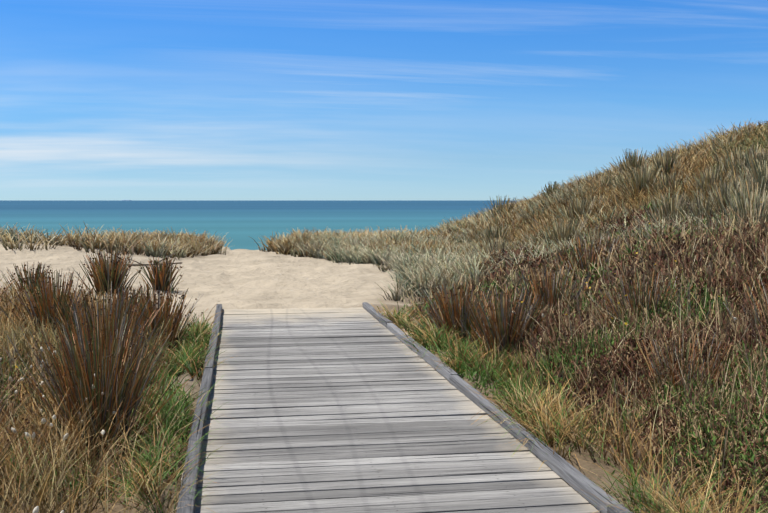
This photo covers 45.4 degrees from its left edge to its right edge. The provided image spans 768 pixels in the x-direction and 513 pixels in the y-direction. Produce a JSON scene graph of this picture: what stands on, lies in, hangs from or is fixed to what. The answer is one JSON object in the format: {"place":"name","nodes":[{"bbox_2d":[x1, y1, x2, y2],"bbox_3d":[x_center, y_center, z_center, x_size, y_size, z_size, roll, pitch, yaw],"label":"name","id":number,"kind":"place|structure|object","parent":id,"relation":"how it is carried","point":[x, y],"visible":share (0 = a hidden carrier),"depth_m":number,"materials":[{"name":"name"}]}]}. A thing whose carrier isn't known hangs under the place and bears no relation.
{"place":"outdoors","nodes":[
{"label":"outdoors","id":0,"kind":"place"},
{"bbox_2d":[0,200,522,249],"bbox_3d":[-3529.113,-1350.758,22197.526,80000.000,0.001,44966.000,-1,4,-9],"label":"sea","id":1,"kind":"structure","parent":0,"point":[239,223],"depth_m":417.47,"materials":[{"name":"liquid"}]},
{"bbox_2d":[0,241,711,512],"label":"sand","id":2,"kind":"structure","parent":0,"point":[243,279],"depth_m":16.54,"materials":[{"name":"beige sand"}]},
{"bbox_2d":[122,253,181,265],"bbox_3d":[-5.163,0.083,20.291,1.415,0.272,0.654,-1,4,-9],"label":"driftwood","id":3,"kind":"object","parent":2,"relation":"on","point":[138,264],"visible":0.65,"depth_m":20.33,"materials":[{"name":"brown"}]},
{"bbox_2d":[0,316,544,492],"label":"hare's tail stems","id":4,"kind":"object","parent":2,"relation":"on","point":[67,421],"visible":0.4,"depth_m":5.53,"materials":[{"name":"plant"}]},
{"bbox_2d":[0,306,736,512],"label":"ground cover plants","id":5,"kind":"object","parent":2,"relation":"on","point":[473,372],"visible":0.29,"depth_m":6.97,"materials":[{"name":"green plant"}]},
{"bbox_2d":[0,121,767,512],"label":"dry grass","id":6,"kind":"structure","parent":2,"relation":"on","point":[550,425],"depth_m":6.29,"materials":[{"name":"beige plant"}]},
{"bbox_2d":[0,195,767,512],"bbox_3d":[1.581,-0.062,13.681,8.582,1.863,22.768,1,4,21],"label":"shrubs","id":7,"kind":"object","parent":2,"relation":"on","point":[727,336],"visible":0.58,"depth_m":7.14,"materials":[{"name":"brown plant"}]},
{"bbox_2d":[0,141,767,511],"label":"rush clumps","id":8,"kind":"object","parent":2,"relation":"on","point":[500,333],"visible":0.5,"depth_m":9.46,"materials":[{"name":"brown plant"}]},
{"bbox_2d":[0,119,767,301],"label":"marram grass","id":9,"kind":"structure","parent":2,"relation":"on","point":[330,246],"depth_m":23.75,"materials":[{"name":"plant"}]},
{"bbox_2d":[4,237,764,441],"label":"rush seed knobs","id":10,"kind":"object","parent":2,"relation":"on","point":[26,419],"visible":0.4,"depth_m":8.87,"materials":[{"name":"brown plant"}]},
{"bbox_2d":[6,210,766,386],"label":"flower stalks","id":11,"kind":"object","parent":2,"relation":"on","point":[619,304],"visible":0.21,"depth_m":8.24,"materials":[{"name":"brown plant"}]},
{"bbox_2d":[15,202,761,367],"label":"flower heads","id":12,"kind":"object","parent":11,"relation":"attached to","point":[521,301],"visible":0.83,"depth_m":8.34,"materials":[{"name":"brown plant"}]},
{"bbox_2d":[175,307,601,512],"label":"boardwalk deck","id":13,"kind":"structure","parent":2,"relation":"on","point":[339,410],"depth_m":6.19,"materials":[{"name":"grey wood"}]},
{"bbox_2d":[176,302,632,512],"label":"boardwalk kerbs","id":14,"kind":"structure","parent":2,"relation":"on","point":[565,470],"depth_m":5.98,"materials":[{"name":"grey wood"}]},
{"bbox_2d":[0,311,736,512],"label":"seed heads","id":15,"kind":"object","parent":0,"point":[36,508],"visible":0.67,"depth_m":5.38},
{"bbox_2d":[0,0,767,199],"label":"sky","id":16,"kind":"structure","parent":0,"point":[100,99],"materials":[{"name":"blue"}]}
]}

